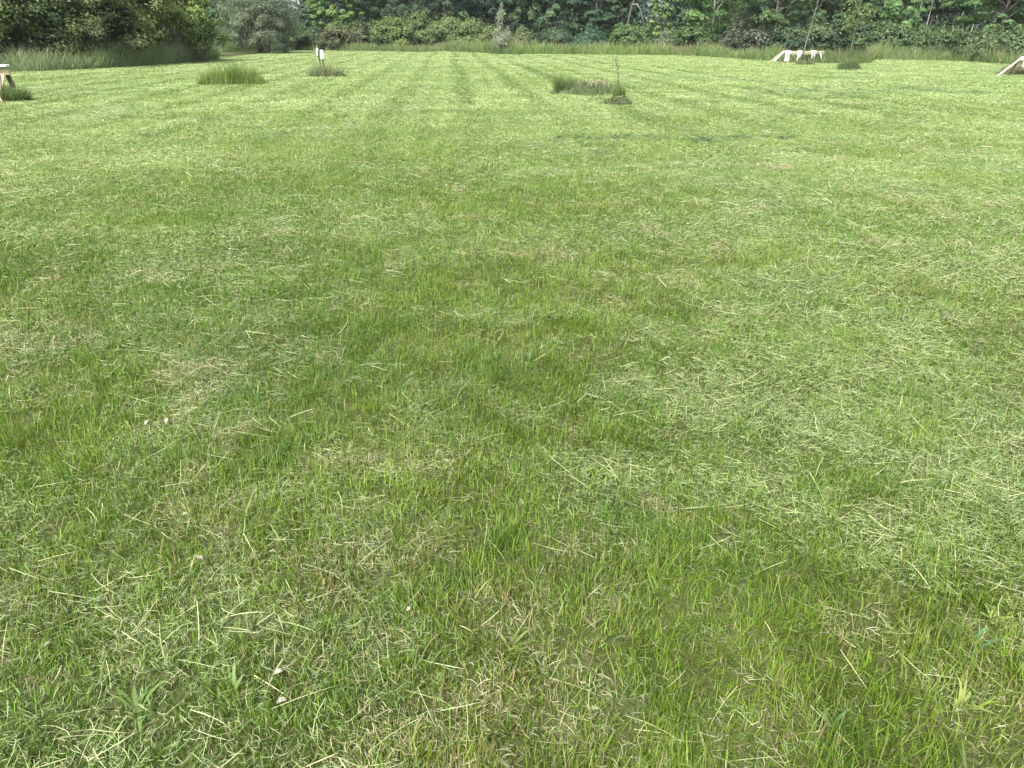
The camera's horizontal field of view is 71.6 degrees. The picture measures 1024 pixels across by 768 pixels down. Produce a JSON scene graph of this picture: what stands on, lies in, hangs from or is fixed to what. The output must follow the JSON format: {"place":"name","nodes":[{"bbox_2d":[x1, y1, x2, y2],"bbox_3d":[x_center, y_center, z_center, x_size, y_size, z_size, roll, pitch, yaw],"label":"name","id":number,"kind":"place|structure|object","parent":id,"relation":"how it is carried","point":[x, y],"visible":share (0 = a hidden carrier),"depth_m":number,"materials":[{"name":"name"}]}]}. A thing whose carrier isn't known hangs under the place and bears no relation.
{"place":"outdoors","nodes":[
{"label":"outdoors","id":0,"kind":"place"},
{"bbox_2d":[213,40,282,50],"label":"tall grass","id":1,"kind":"structure","parent":0,"point":[229,47],"depth_m":84.47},
{"bbox_2d":[293,36,521,54],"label":"tall grass","id":2,"kind":"structure","parent":0,"point":[468,46],"depth_m":77.74,"materials":[{"name":"plant"}]},
{"bbox_2d":[0,36,1023,767],"bbox_3d":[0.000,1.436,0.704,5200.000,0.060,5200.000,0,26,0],"label":"ground","id":3,"kind":"structure","parent":0,"point":[628,710],"depth_m":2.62,"materials":[{"name":"plant"}]},
{"bbox_2d":[0,64,17,101],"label":"sawhorse","id":4,"kind":"object","parent":3,"relation":"on","point":[4,73],"visible":0.64,"depth_m":19.02,"materials":[{"name":"white paint"}]},
{"bbox_2d":[0,0,25,57],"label":"shrub","id":5,"kind":"object","parent":3,"relation":"on","point":[5,38],"visible":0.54,"depth_m":36.56,"materials":[{"name":"green plant"}]},
{"bbox_2d":[0,79,34,101],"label":"grass clump","id":6,"kind":"object","parent":3,"relation":"on","point":[8,93],"visible":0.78,"depth_m":19.07,"materials":[{"name":"plant"}]},
{"bbox_2d":[0,0,117,58],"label":"shrub","id":7,"kind":"object","parent":3,"relation":"on","point":[9,12],"visible":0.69,"depth_m":36.25,"materials":[{"name":"green plant"}]},
{"bbox_2d":[0,0,154,58],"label":"shrub","id":8,"kind":"object","parent":3,"relation":"on","point":[109,9],"visible":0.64,"depth_m":38.14,"materials":[{"name":"green plant"}]},
{"bbox_2d":[0,33,225,71],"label":"tall grass","id":9,"kind":"structure","parent":3,"relation":"on","point":[161,54],"depth_m":38.19,"materials":[{"name":"plant"}]},
{"bbox_2d":[66,0,196,58],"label":"shrub","id":10,"kind":"object","parent":3,"relation":"on","point":[151,15],"visible":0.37,"depth_m":41.72,"materials":[{"name":"green plant"}]},
{"bbox_2d":[111,678,167,733],"bbox_3d":[-0.987,0.836,1.856,0.136,0.067,0.147,0,26,0],"label":"broad grass weed","id":11,"kind":"object","parent":3,"relation":"on","point":[134,702],"visible":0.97,"depth_m":1.88,"materials":[{"name":"plant"}]},
{"bbox_2d":[157,25,181,52],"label":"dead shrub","id":12,"kind":"object","parent":3,"relation":"on","point":[176,42],"visible":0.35,"depth_m":44.52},
{"bbox_2d":[130,0,227,53],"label":"shrub","id":13,"kind":"object","parent":3,"relation":"on","point":[204,45],"visible":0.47,"depth_m":45.84,"materials":[{"name":"green plant"}]},
{"bbox_2d":[176,33,193,51],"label":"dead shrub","id":14,"kind":"object","parent":3,"relation":"on","point":[185,43],"visible":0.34,"depth_m":46.40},
{"bbox_2d":[158,0,242,40],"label":"tree","id":15,"kind":"object","parent":3,"relation":"on","point":[214,4],"visible":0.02,"depth_m":72.94,"materials":[{"name":"green plant"}]},
{"bbox_2d":[171,21,231,49],"bbox_3d":[-27.409,-30.574,61.926,5.391,3.891,4.807,0,26,0],"label":"shrub","id":16,"kind":"object","parent":3,"relation":"on","point":[221,38],"visible":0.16,"depth_m":62.46,"materials":[{"name":"green plant"}]},
{"bbox_2d":[193,0,256,44],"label":"tree","id":17,"kind":"object","parent":3,"relation":"on","point":[209,11],"visible":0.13,"depth_m":86.74,"materials":[{"name":"green plant"}]},
{"bbox_2d":[219,659,243,690],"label":"broad grass weed","id":18,"kind":"object","parent":3,"relation":"on","point":[233,678],"visible":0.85,"depth_m":1.94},
{"bbox_2d":[196,55,267,85],"bbox_3d":[-10.207,-11.349,25.630,2.627,1.051,1.370,0,26,0],"label":"grass clump","id":19,"kind":"object","parent":3,"relation":"on","point":[237,75],"visible":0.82,"depth_m":25.43,"materials":[{"name":"plant"}]},
{"bbox_2d":[210,0,308,52],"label":"willow bush","id":20,"kind":"object","parent":3,"relation":"on","point":[274,29],"visible":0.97,"depth_m":68.45,"materials":[{"name":"green plant"}]},
{"bbox_2d":[256,0,294,41],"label":"tree","id":21,"kind":"object","parent":3,"relation":"on","point":[271,14],"visible":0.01,"depth_m":91.85,"materials":[{"name":"green plant"}]},
{"bbox_2d":[279,18,312,50],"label":"undergrowth bush","id":22,"kind":"object","parent":3,"relation":"on","point":[291,38],"visible":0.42,"depth_m":81.73,"materials":[{"name":"green plant"}]},
{"bbox_2d":[298,0,328,43],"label":"tree","id":23,"kind":"object","parent":3,"relation":"on","point":[308,17],"visible":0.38,"depth_m":97.06,"materials":[{"name":"green plant"}]},
{"bbox_2d":[299,24,327,48],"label":"undergrowth bush","id":24,"kind":"object","parent":3,"relation":"on","point":[316,31],"visible":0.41,"depth_m":83.50,"materials":[{"name":"green plant"}]},
{"bbox_2d":[307,58,346,76],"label":"grass clump","id":25,"kind":"object","parent":3,"relation":"on","point":[325,70],"visible":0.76,"depth_m":30.11,"materials":[{"name":"plant"}]},
{"bbox_2d":[304,0,365,40],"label":"tree","id":26,"kind":"object","parent":3,"relation":"on","point":[329,13],"visible":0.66,"depth_m":84.81,"materials":[{"name":"green plant"}]},
{"bbox_2d":[310,21,361,49],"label":"brush","id":27,"kind":"object","parent":3,"relation":"on","point":[334,35],"visible":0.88,"depth_m":81.83,"materials":[{"name":"green plant"}]},
{"bbox_2d":[318,0,398,43],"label":"tree","id":28,"kind":"object","parent":3,"relation":"on","point":[375,8],"visible":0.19,"depth_m":90.38,"materials":[{"name":"green plant"}]},
{"bbox_2d":[343,15,386,44],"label":"brush","id":29,"kind":"object","parent":3,"relation":"on","point":[363,28],"visible":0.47,"depth_m":85.04,"materials":[{"name":"green plant"}]},
{"bbox_2d":[353,0,422,41],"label":"tree","id":30,"kind":"object","parent":3,"relation":"on","point":[369,6],"visible":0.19,"depth_m":92.65,"materials":[{"name":"green plant"}]},
{"bbox_2d":[368,13,415,46],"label":"brush","id":31,"kind":"object","parent":3,"relation":"on","point":[380,30],"visible":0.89,"depth_m":82.18,"materials":[{"name":"green plant"}]},
{"bbox_2d":[380,0,443,43],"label":"tree","id":32,"kind":"object","parent":3,"relation":"on","point":[394,9],"visible":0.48,"depth_m":87.80,"materials":[{"name":"green plant"}]},
{"bbox_2d":[397,5,443,45],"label":"brush","id":33,"kind":"object","parent":3,"relation":"on","point":[419,18],"visible":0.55,"depth_m":85.31,"materials":[{"name":"green plant"}]},
{"bbox_2d":[411,7,463,45],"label":"brush","id":34,"kind":"object","parent":3,"relation":"on","point":[438,28],"visible":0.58,"depth_m":81.24,"materials":[{"name":"green plant"}]},
{"bbox_2d":[415,0,490,40],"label":"tree","id":35,"kind":"object","parent":3,"relation":"on","point":[450,5],"visible":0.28,"depth_m":89.44,"materials":[{"name":"green plant"}]},
{"bbox_2d":[445,14,489,42],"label":"brush","id":36,"kind":"object","parent":3,"relation":"on","point":[466,30],"visible":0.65,"depth_m":79.54,"materials":[{"name":"green plant"}]},
{"bbox_2d":[443,0,520,29],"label":"tree","id":37,"kind":"object","parent":3,"relation":"on","point":[478,8],"visible":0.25,"depth_m":91.03,"materials":[{"name":"green plant"}]},
{"bbox_2d":[470,23,511,44],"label":"brush","id":38,"kind":"object","parent":3,"relation":"on","point":[488,33],"visible":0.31,"depth_m":78.19,"materials":[{"name":"green plant"}]},
{"bbox_2d":[491,2,510,49],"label":"silver sapling","id":39,"kind":"object","parent":3,"relation":"on","point":[495,34],"visible":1,"depth_m":67.23,"materials":[{"name":"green plant"}]},
{"bbox_2d":[476,0,546,38],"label":"tree","id":40,"kind":"object","parent":3,"relation":"on","point":[493,11],"visible":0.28,"depth_m":91.01,"materials":[{"name":"green plant"}]},
{"bbox_2d":[0,50,1023,451],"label":"mown grass","id":41,"kind":"structure","parent":3,"relation":"on","point":[376,256],"depth_m":6.45,"materials":[{"name":"plant"}]},
{"bbox_2d":[0,50,1023,767],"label":"grass clippings","id":42,"kind":"object","parent":3,"relation":"on","point":[788,72],"depth_m":4.74,"materials":[{"name":"plant"}]},
{"bbox_2d":[0,0,1023,46],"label":"woodland","id":43,"kind":"object","parent":3,"relation":"on","point":[941,19],"visible":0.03,"depth_m":102.79,"materials":[{"name":"green plant"}]},
{"bbox_2d":[0,228,1023,767],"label":"thatch","id":44,"kind":"object","parent":3,"relation":"on","point":[232,250],"visible":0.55,"depth_m":2.57,"materials":[{"name":"plant"}]},
{"bbox_2d":[498,629,530,657],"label":"broad grass weed","id":45,"kind":"object","parent":3,"relation":"on","point":[517,639],"visible":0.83,"depth_m":2.06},
{"bbox_2d":[507,29,542,45],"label":"brush","id":46,"kind":"object","parent":3,"relation":"on","point":[523,37],"visible":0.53,"depth_m":81.90,"materials":[{"name":"green plant"}]},
{"bbox_2d":[506,0,587,42],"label":"tree","id":47,"kind":"object","parent":3,"relation":"on","point":[549,16],"visible":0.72,"depth_m":84.74,"materials":[{"name":"green plant"}]},
{"bbox_2d":[538,22,576,47],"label":"undergrowth bush","id":48,"kind":"object","parent":3,"relation":"on","point":[556,36],"visible":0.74,"depth_m":78.26,"materials":[{"name":"green plant"}]},
{"bbox_2d":[548,71,581,92],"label":"grass clump","id":49,"kind":"object","parent":3,"relation":"on","point":[558,85],"visible":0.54,"depth_m":21.23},
{"bbox_2d":[540,0,625,35],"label":"tree","id":50,"kind":"object","parent":3,"relation":"on","point":[589,7],"visible":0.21,"depth_m":87.60,"materials":[{"name":"green plant"}]},
{"bbox_2d":[550,79,617,95],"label":"clump","id":51,"kind":"object","parent":3,"relation":"on","point":[591,87],"visible":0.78,"depth_m":21.20,"materials":[{"name":"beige plant"}]},
{"bbox_2d":[565,24,611,47],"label":"undergrowth bush","id":52,"kind":"object","parent":3,"relation":"on","point":[591,36],"visible":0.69,"depth_m":77.23,"materials":[{"name":"green plant"}]},
{"bbox_2d":[560,0,641,42],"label":"tree","id":53,"kind":"object","parent":3,"relation":"on","point":[592,15],"visible":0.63,"depth_m":81.17,"materials":[{"name":"green plant"}]},
{"bbox_2d":[612,54,618,95],"bbox_3d":[2.832,-8.435,19.533,0.250,1.251,0.100,0,26,0],"label":"dead sapling","id":54,"kind":"object","parent":3,"relation":"on","point":[617,73],"visible":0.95,"depth_m":19.44,"materials":[{"name":"grey plant"}]},
{"bbox_2d":[603,96,632,105],"bbox_3d":[2.704,-7.215,18.067,0.789,0.251,0.556,0,26,0],"label":"clipping heap","id":55,"kind":"object","parent":3,"relation":"on","point":[617,100],"visible":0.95,"depth_m":17.96,"materials":[{"name":"green plant"}]},
{"bbox_2d":[609,78,628,96],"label":"grass clump","id":56,"kind":"object","parent":3,"relation":"on","point":[622,92],"visible":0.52,"depth_m":19.95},
{"bbox_2d":[604,0,641,44],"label":"tree","id":57,"kind":"object","parent":3,"relation":"on","point":[623,11],"visible":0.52,"depth_m":80.92,"materials":[{"name":"green plant"}]},
{"bbox_2d":[606,20,648,47],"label":"undergrowth bush","id":58,"kind":"object","parent":3,"relation":"on","point":[622,34],"visible":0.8,"depth_m":74.61,"materials":[{"name":"green plant"}]},
{"bbox_2d":[624,0,643,49],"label":"dead tree","id":59,"kind":"object","parent":3,"relation":"on","point":[630,13],"visible":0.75,"depth_m":79.63,"materials":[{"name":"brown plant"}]},
{"bbox_2d":[625,22,661,46],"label":"undergrowth bush","id":60,"kind":"object","parent":3,"relation":"on","point":[644,29],"visible":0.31,"depth_m":76.10,"materials":[{"name":"green plant"}]},
{"bbox_2d":[635,0,665,41],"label":"tree","id":61,"kind":"object","parent":3,"relation":"on","point":[648,4],"visible":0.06,"depth_m":152.62,"materials":[{"name":"green plant"}]},
{"bbox_2d":[644,0,678,34],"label":"tree","id":62,"kind":"object","parent":3,"relation":"on","point":[669,3],"visible":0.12,"depth_m":140.61,"materials":[{"name":"green plant"}]},
{"bbox_2d":[648,0,676,37],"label":"tree","id":63,"kind":"object","parent":3,"relation":"on","point":[663,16],"visible":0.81,"depth_m":74.18,"materials":[{"name":"green plant"}]},
{"bbox_2d":[651,26,693,45],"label":"undergrowth bush","id":64,"kind":"object","parent":3,"relation":"on","point":[663,35],"visible":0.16,"depth_m":72.94,"materials":[{"name":"green plant"}]},
{"bbox_2d":[670,0,710,44],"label":"tree","id":65,"kind":"object","parent":3,"relation":"on","point":[677,10],"visible":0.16,"depth_m":96.21,"materials":[{"name":"green plant"}]},
{"bbox_2d":[667,17,725,48],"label":"undergrowth bush","id":66,"kind":"object","parent":3,"relation":"on","point":[699,34],"visible":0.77,"depth_m":69.44,"materials":[{"name":"green plant"}]},
{"bbox_2d":[679,0,744,44],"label":"tree","id":67,"kind":"object","parent":3,"relation":"on","point":[684,11],"visible":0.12,"depth_m":89.17,"materials":[{"name":"green plant"}]},
{"bbox_2d":[680,0,752,42],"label":"tree","id":68,"kind":"object","parent":3,"relation":"on","point":[711,9],"visible":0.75,"depth_m":70.04,"materials":[{"name":"green plant"}]},
{"bbox_2d":[709,27,744,48],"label":"undergrowth bush","id":69,"kind":"object","parent":3,"relation":"on","point":[719,34],"visible":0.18,"depth_m":70.37,"materials":[{"name":"green plant"}]},
{"bbox_2d":[718,7,770,50],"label":"undergrowth bush","id":70,"kind":"object","parent":3,"relation":"on","point":[739,24],"visible":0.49,"depth_m":65.53,"materials":[{"name":"green plant"}]},
{"bbox_2d":[716,0,776,33],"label":"tree","id":71,"kind":"object","parent":3,"relation":"on","point":[763,8],"visible":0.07,"depth_m":86.90,"materials":[{"name":"green plant"}]},
{"bbox_2d":[738,25,776,50],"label":"undergrowth bush","id":72,"kind":"object","parent":3,"relation":"on","point":[754,38],"visible":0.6,"depth_m":61.56,"materials":[{"name":"green plant"}]},
{"bbox_2d":[764,330,791,343],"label":"broad grass weed","id":73,"kind":"object","parent":3,"relation":"on","point":[775,337],"visible":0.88,"depth_m":4.08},
{"bbox_2d":[728,0,828,32],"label":"tree","id":74,"kind":"object","parent":3,"relation":"on","point":[768,17],"visible":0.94,"depth_m":61.70,"materials":[{"name":"green plant"}]},
{"bbox_2d":[759,22,819,50],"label":"undergrowth bush","id":75,"kind":"object","parent":3,"relation":"on","point":[792,34],"visible":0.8,"depth_m":58.36,"materials":[{"name":"green plant"}]},
{"bbox_2d":[769,51,823,61],"bbox_3d":[18.308,-21.023,45.730,3.426,0.775,0.775,0,26,0],"label":"sawhorse","id":76,"kind":"object","parent":3,"relation":"on","point":[793,52],"visible":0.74,"depth_m":45.56,"materials":[{"name":"white paint"}]},
{"bbox_2d":[796,59,815,64],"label":"grass clump","id":77,"kind":"object","parent":3,"relation":"on","point":[808,62],"visible":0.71,"depth_m":43.06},
{"bbox_2d":[773,0,848,31],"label":"tree","id":78,"kind":"object","parent":3,"relation":"on","point":[833,5],"visible":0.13,"depth_m":79.48,"materials":[{"name":"green plant"}]},
{"bbox_2d":[793,47,834,61],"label":"grass clump","id":79,"kind":"object","parent":3,"relation":"on","point":[832,51],"visible":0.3,"depth_m":46.30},
{"bbox_2d":[801,0,834,59],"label":"leaning sapling","id":80,"kind":"object","parent":3,"relation":"on","point":[814,16],"visible":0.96,"depth_m":42.44,"materials":[{"name":"green plant"}]},
{"bbox_2d":[792,17,846,55],"bbox_3d":[25.563,-28.871,59.289,4.785,3.189,5.242,9,27,17],"label":"undergrowth bush","id":81,"kind":"object","parent":3,"relation":"on","point":[824,34],"visible":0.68,"depth_m":58.33,"materials":[{"name":"green plant"}]},
{"bbox_2d":[809,708,850,732],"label":"broad grass weed","id":82,"kind":"object","parent":3,"relation":"on","point":[834,722],"visible":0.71,"depth_m":1.82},
{"bbox_2d":[806,0,879,45],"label":"tree","id":83,"kind":"object","parent":3,"relation":"on","point":[840,4],"visible":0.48,"depth_m":74.10,"materials":[{"name":"green plant"}]},
{"bbox_2d":[835,55,861,69],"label":"grass clump","id":84,"kind":"object","parent":3,"relation":"on","point":[845,64],"visible":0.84,"depth_m":36.30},
{"bbox_2d":[835,0,879,58],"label":"tree","id":85,"kind":"object","parent":3,"relation":"on","point":[856,7],"visible":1,"depth_m":43.13,"materials":[{"name":"green plant"}]},
{"bbox_2d":[835,14,896,54],"bbox_3d":[30.956,-30.067,61.113,5.477,3.702,5.568,0,26,0],"label":"undergrowth bush","id":86,"kind":"object","parent":3,"relation":"on","point":[859,38],"visible":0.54,"depth_m":60.52,"materials":[{"name":"green plant"}]},
{"bbox_2d":[846,0,923,43],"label":"tree","id":87,"kind":"object","parent":3,"relation":"on","point":[881,9],"visible":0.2,"depth_m":77.89,"materials":[{"name":"green plant"}]},
{"bbox_2d":[862,20,926,52],"bbox_3d":[31.761,-28.776,59.169,4.080,3.134,5.171,-22,34,-37],"label":"undergrowth bush","id":88,"kind":"object","parent":3,"relation":"on","point":[899,33],"visible":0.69,"depth_m":58.46,"materials":[{"name":"green plant"}]},
{"bbox_2d":[880,0,932,30],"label":"tree","id":89,"kind":"object","parent":3,"relation":"on","point":[893,12],"visible":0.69,"depth_m":64.68,"materials":[{"name":"green plant"}]},
{"bbox_2d":[897,20,954,48],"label":"undergrowth bush","id":90,"kind":"object","parent":3,"relation":"on","point":[921,32],"visible":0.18,"depth_m":62.31,"materials":[{"name":"green plant"}]},
{"bbox_2d":[908,0,944,27],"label":"tree","id":91,"kind":"object","parent":3,"relation":"on","point":[936,11],"visible":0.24,"depth_m":84.92,"materials":[{"name":"green plant"}]},
{"bbox_2d":[925,0,941,28],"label":"young tree","id":92,"kind":"object","parent":3,"relation":"on","point":[932,5],"visible":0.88,"depth_m":76.01,"materials":[{"name":"green plant"}]},
{"bbox_2d":[912,22,984,53],"bbox_3d":[36.845,-28.668,59.279,6.280,2.856,5.469,8,27,16],"label":"undergrowth bush","id":93,"kind":"object","parent":3,"relation":"on","point":[948,38],"visible":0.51,"depth_m":58.66,"materials":[{"name":"green plant"}]},
{"bbox_2d":[931,0,977,30],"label":"tree","id":94,"kind":"object","parent":3,"relation":"on","point":[952,10],"visible":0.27,"depth_m":81.51,"materials":[{"name":"green plant"}]},
{"bbox_2d":[952,675,990,712],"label":"broad grass weed","id":95,"kind":"object","parent":3,"relation":"on","point":[962,693],"visible":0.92,"depth_m":1.88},
{"bbox_2d":[951,21,1008,58],"bbox_3d":[32.652,-23.730,49.364,3.731,2.692,4.608,23,34,38],"label":"undergrowth bush","id":96,"kind":"object","parent":3,"relation":"on","point":[976,36],"visible":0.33,"depth_m":49.01,"materials":[{"name":"green plant"}]},
{"bbox_2d":[959,626,1003,656],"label":"broad grass weed","id":97,"kind":"object","parent":3,"relation":"on","point":[981,631],"visible":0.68,"depth_m":2.05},
{"bbox_2d":[940,0,1023,33],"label":"tree","id":98,"kind":"object","parent":3,"relation":"on","point":[965,19],"visible":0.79,"depth_m":50.88,"materials":[{"name":"green plant"}]},
{"bbox_2d":[968,21,1023,59],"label":"undergrowth bush","id":99,"kind":"object","parent":3,"relation":"on","point":[1013,39],"visible":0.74,"depth_m":46.06,"materials":[{"name":"green plant"}]},
{"bbox_2d":[981,602,1011,624],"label":"broad grass weed","id":100,"kind":"object","parent":3,"relation":"on","point":[1001,617],"visible":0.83,"depth_m":2.15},
{"bbox_2d":[991,0,1023,33],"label":"tree","id":101,"kind":"object","parent":3,"relation":"on","point":[1017,20],"visible":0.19,"depth_m":53.91,"materials":[{"name":"green plant"}]},
{"bbox_2d":[995,62,1023,74],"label":"grass clump","id":102,"kind":"object","parent":3,"relation":"on","point":[1018,70],"visible":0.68,"depth_m":31.65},
{"bbox_2d":[998,58,1021,75],"bbox_3d":[22.538,-13.798,30.970,3.080,0.789,0.715,0,26,0],"label":"sawhorse","id":103,"kind":"object","parent":3,"relation":"on","point":[1015,63],"visible":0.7,"depth_m":30.82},
{"bbox_2d":[137,75,1023,150],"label":"grass clippings","id":104,"kind":"object","parent":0,"point":[683,137],"depth_m":14.26,"materials":[{"name":"plant"}]},
{"bbox_2d":[513,38,678,54],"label":"tall grass","id":105,"kind":"structure","parent":0,"point":[642,49],"depth_m":67.32,"materials":[{"name":"plant"}]},
{"bbox_2d":[286,0,1021,29],"label":"sky","id":106,"kind":"structure","parent":0,"point":[286,0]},
{"bbox_2d":[672,39,789,61],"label":"tall grass","id":107,"kind":"structure","parent":0,"point":[716,50],"depth_m":56.66,"materials":[{"name":"plant"}]},
{"bbox_2d":[783,40,1023,64],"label":"tall grass","id":108,"kind":"structure","parent":0,"point":[875,51],"depth_m":47.04,"materials":[{"name":"plant"}]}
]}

